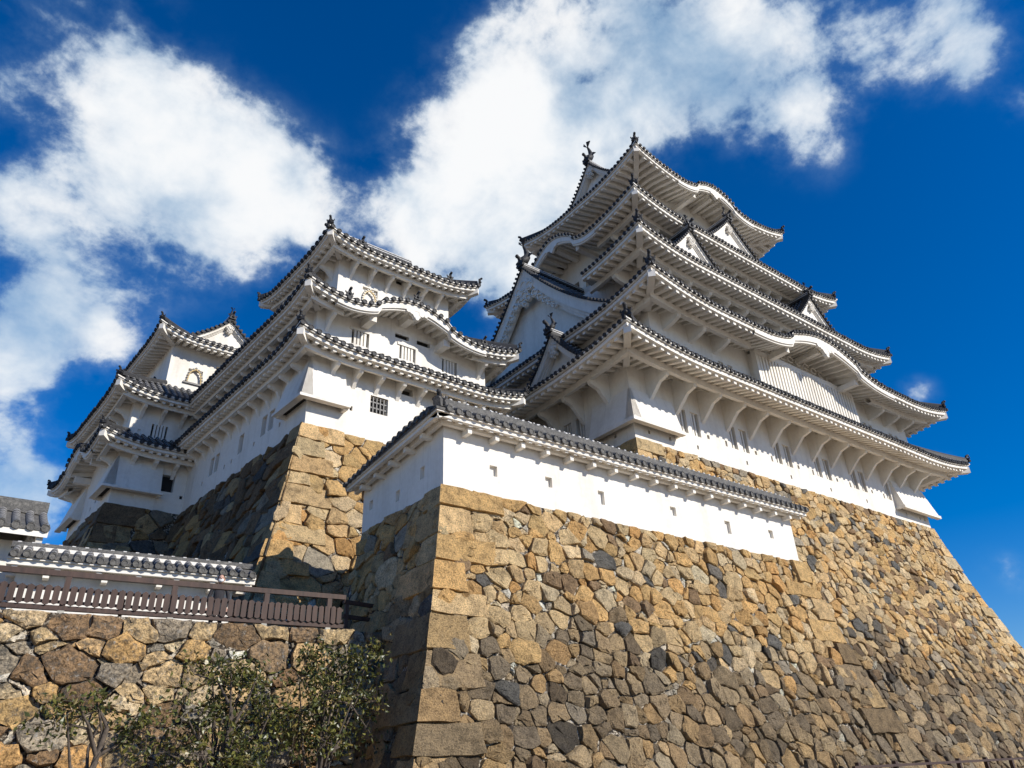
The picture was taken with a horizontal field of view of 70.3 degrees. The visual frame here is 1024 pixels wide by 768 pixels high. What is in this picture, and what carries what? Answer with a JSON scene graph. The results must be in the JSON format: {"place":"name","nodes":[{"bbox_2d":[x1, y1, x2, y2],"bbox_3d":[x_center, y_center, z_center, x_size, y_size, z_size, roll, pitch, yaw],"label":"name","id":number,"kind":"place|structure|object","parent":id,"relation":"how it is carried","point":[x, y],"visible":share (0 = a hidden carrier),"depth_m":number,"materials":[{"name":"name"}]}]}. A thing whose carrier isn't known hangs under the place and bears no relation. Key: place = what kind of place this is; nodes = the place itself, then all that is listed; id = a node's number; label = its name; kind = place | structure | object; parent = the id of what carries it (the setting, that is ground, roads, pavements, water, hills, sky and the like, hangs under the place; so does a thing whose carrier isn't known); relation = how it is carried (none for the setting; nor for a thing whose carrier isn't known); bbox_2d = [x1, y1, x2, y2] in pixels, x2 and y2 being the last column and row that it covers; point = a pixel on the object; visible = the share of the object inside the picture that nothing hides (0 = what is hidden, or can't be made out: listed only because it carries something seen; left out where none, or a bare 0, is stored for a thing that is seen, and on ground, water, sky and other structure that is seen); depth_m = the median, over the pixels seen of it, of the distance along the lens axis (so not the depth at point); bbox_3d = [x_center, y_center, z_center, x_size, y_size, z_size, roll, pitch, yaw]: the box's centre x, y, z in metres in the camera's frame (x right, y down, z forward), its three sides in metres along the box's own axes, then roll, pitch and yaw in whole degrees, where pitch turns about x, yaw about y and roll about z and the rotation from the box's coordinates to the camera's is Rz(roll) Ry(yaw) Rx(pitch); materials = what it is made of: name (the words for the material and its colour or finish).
{"place":"outdoors","nodes":[
{"label":"outdoors","id":0,"kind":"place"},
{"bbox_2d":[0,496,50,608],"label":"gate house","id":1,"kind":"structure","parent":0,"point":[24,520],"depth_m":18.29,"materials":[{"name":"white paint"}]},
{"bbox_2d":[5,541,256,622],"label":"terrace plaster wall","id":2,"kind":"structure","parent":0,"point":[66,558],"depth_m":17.57,"materials":[{"name":"paint"}]},
{"bbox_2d":[0,0,1023,648],"label":"sky","id":3,"kind":"structure","parent":0,"point":[179,159],"materials":[{"name":"blue"}]},
{"label":"ground","id":4,"kind":"structure","parent":0,"visible":0},
{"bbox_2d":[13,679,168,767],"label":"evergreen tree","id":5,"kind":"object","parent":4,"relation":"on","point":[122,737],"visible":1,"depth_m":11.79,"materials":[{"name":"green plant"}]},
{"bbox_2d":[0,608,385,767],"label":"stone wall","id":6,"kind":"structure","parent":4,"relation":"on","point":[134,660],"depth_m":14.37,"materials":[{"name":"beige stone"}]},
{"bbox_2d":[0,565,345,628],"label":"wooden fence","id":7,"kind":"object","parent":6,"relation":"on","point":[170,603],"visible":0.96,"depth_m":15.74,"materials":[{"name":"brown wood"}]},
{"bbox_2d":[125,643,299,767],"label":"evergreen tree","id":8,"kind":"object","parent":4,"relation":"on","point":[227,754],"visible":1,"depth_m":13.10,"materials":[{"name":"green plant"}]},
{"bbox_2d":[265,633,392,767],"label":"evergreen tree","id":9,"kind":"object","parent":4,"relation":"on","point":[320,730],"visible":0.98,"depth_m":14.56,"materials":[{"name":"green plant"}]},
{"bbox_2d":[340,484,926,767],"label":"bastion stone base","id":10,"kind":"object","parent":4,"relation":"on","point":[525,634],"visible":0.94,"depth_m":18.77,"materials":[{"name":"beige stone"}]},
{"bbox_2d":[343,389,808,560],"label":"front plaster wall","id":11,"kind":"structure","parent":10,"relation":"on","point":[445,441],"depth_m":21.50,"materials":[{"name":"paint"}]},
{"bbox_2d":[616,437,1023,767],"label":"keep stone base","id":12,"kind":"object","parent":4,"relation":"on","point":[937,649],"visible":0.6,"depth_m":36.59,"materials":[{"name":"beige stone"}]},
{"bbox_2d":[483,132,970,527],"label":"keep","id":13,"kind":"structure","parent":12,"relation":"on","point":[649,297],"depth_m":41.32,"materials":[{"name":"white paint"}]},
{"bbox_2d":[567,424,571,433],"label":"window","id":14,"kind":"structure","parent":13,"relation":"in","point":[569,430],"depth_m":36.85,"materials":[{"name":"white paint"}]},
{"bbox_2d":[579,421,585,437],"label":"window","id":15,"kind":"structure","parent":13,"relation":"in","point":[582,427],"depth_m":35.99,"materials":[{"name":"white paint"}]},
{"bbox_2d":[678,411,684,430],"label":"window","id":16,"kind":"structure","parent":13,"relation":"in","point":[680,419],"depth_m":35.47,"materials":[{"name":"white paint"}]},
{"bbox_2d":[689,413,697,435],"bbox_3d":[8.967,2.067,36.014,0.317,1.280,0.110,18,-35,-33],"label":"window","id":17,"kind":"structure","parent":13,"relation":"in","point":[692,418],"depth_m":36.01,"materials":[{"name":"white paint"}]},
{"bbox_2d":[728,430,734,448],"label":"window","id":18,"kind":"structure","parent":13,"relation":"in","point":[730,433],"depth_m":37.50,"materials":[{"name":"white paint"}]},
{"bbox_2d":[738,430,745,451],"bbox_3d":[12.024,3.051,38.073,0.317,1.280,0.110,18,-35,-33],"label":"window","id":19,"kind":"structure","parent":13,"relation":"in","point":[740,432],"depth_m":38.06,"materials":[{"name":"white paint"}]},
{"bbox_2d":[773,446,778,462],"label":"window","id":20,"kind":"structure","parent":13,"relation":"in","point":[775,451],"depth_m":39.56,"materials":[{"name":"white paint"}]},
{"bbox_2d":[782,446,789,466],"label":"window","id":21,"kind":"structure","parent":13,"relation":"in","point":[784,449],"depth_m":40.13,"materials":[{"name":"white paint"}]},
{"bbox_2d":[814,460,819,476],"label":"window","id":22,"kind":"structure","parent":13,"relation":"in","point":[816,468],"depth_m":41.62,"materials":[{"name":"white paint"}]},
{"bbox_2d":[822,460,828,479],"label":"window","id":23,"kind":"structure","parent":13,"relation":"in","point":[823,462],"depth_m":42.18,"materials":[{"name":"white paint"}]},
{"bbox_2d":[857,472,864,491],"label":"window","id":24,"kind":"structure","parent":13,"relation":"in","point":[859,476],"depth_m":44.26,"materials":[{"name":"white paint"}]},
{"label":"path kerb","id":25,"kind":"structure","parent":4,"relation":"on","visible":0},
{"bbox_2d":[852,756,1023,767],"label":"path handrail","id":26,"kind":"object","parent":25,"relation":"on","point":[928,763],"visible":1,"depth_m":23.18,"materials":[{"name":"brown wood"}]},
{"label":"upper terrace path","id":27,"kind":"structure","parent":0,"visible":0},
{"bbox_2d":[62,502,177,554],"bbox_3d":[-17.653,13.091,33.565,11.858,13.400,10.424,18,-35,-33],"label":"stone base","id":28,"kind":"object","parent":27,"relation":"on","point":[111,526],"visible":0.16,"depth_m":33.43,"materials":[{"name":"grey stone"}]},
{"bbox_2d":[47,307,248,539],"bbox_3d":[-17.948,2.280,41.636,12.362,13.349,10.417,18,-35,-33],"label":"turret","id":29,"kind":"object","parent":28,"relation":"on","point":[136,423],"visible":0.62,"depth_m":36.75,"materials":[{"name":"white paint"}]},
{"bbox_2d":[152,424,165,438],"bbox_3d":[-17.824,2.433,36.658,0.558,0.720,0.104,18,-35,-33],"label":"window","id":30,"kind":"structure","parent":29,"relation":"in","point":[160,431],"depth_m":36.63,"materials":[{"name":"white paint"}]},
{"bbox_2d":[183,368,202,386],"bbox_3d":[-17.274,-0.418,39.612,1.129,1.061,0.108,18,-35,-33],"label":"bell window","id":31,"kind":"structure","parent":29,"relation":"in","point":[200,373],"depth_m":39.53,"materials":[{"name":"beige wood"}]},
{"bbox_2d":[161,422,385,629],"bbox_3d":[-8.381,9.925,28.497,12.612,13.400,15.782,18,-35,-33],"label":"western stone base","id":32,"kind":"object","parent":27,"relation":"on","point":[286,513],"visible":0.34,"depth_m":25.57,"materials":[{"name":"beige stone"}]},
{"bbox_2d":[171,215,529,511],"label":"western keep","id":33,"kind":"structure","parent":32,"relation":"on","point":[361,338],"depth_m":31.64,"materials":[{"name":"white paint"}]},
{"bbox_2d":[353,330,366,346],"bbox_3d":[-6.490,-1.907,30.950,0.576,0.670,0.105,18,-35,-33],"label":"window","id":34,"kind":"structure","parent":33,"relation":"in","point":[360,336],"depth_m":30.92,"materials":[{"name":"white paint"}]},
{"bbox_2d":[360,289,376,302],"bbox_3d":[-6.488,-3.953,33.171,1.027,0.923,0.107,18,-35,-33],"label":"bell window","id":35,"kind":"structure","parent":33,"relation":"in","point":[368,290],"depth_m":33.28,"materials":[{"name":"beige wood"}]},
{"bbox_2d":[370,396,386,414],"bbox_3d":[-5.441,0.909,29.542,0.802,0.760,0.050,18,-35,-33],"label":"window","id":36,"kind":"structure","parent":33,"relation":"in","point":[372,401],"depth_m":29.54,"materials":[{"name":"wood"}]},
{"bbox_2d":[400,346,412,361],"bbox_3d":[-4.667,-1.308,32.200,0.576,0.670,0.105,18,-35,-33],"label":"window","id":37,"kind":"structure","parent":33,"relation":"in","point":[406,353],"depth_m":32.17,"materials":[{"name":"white paint"}]},
{"bbox_2d":[443,360,453,374],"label":"window","id":38,"kind":"structure","parent":33,"relation":"in","point":[448,367],"depth_m":33.36,"materials":[{"name":"white paint"}]},
{"bbox_2d":[341,600,373,628],"bbox_3d":[-3.608,6.154,18.389,0.094,1.145,1.662,-25,-36,36],"label":"shaded railing","id":39,"kind":"object","parent":27,"relation":"on","point":[345,615],"visible":0.43,"depth_m":18.14,"materials":[{"name":"brown wood"}]},
{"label":"inner court ground","id":40,"kind":"structure","parent":0,"visible":0},
{"bbox_2d":[481,408,609,445],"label":"plaster wall","id":41,"kind":"structure","parent":40,"relation":"on","point":[542,426],"depth_m":30.79,"materials":[{"name":"white paint"}]}
]}

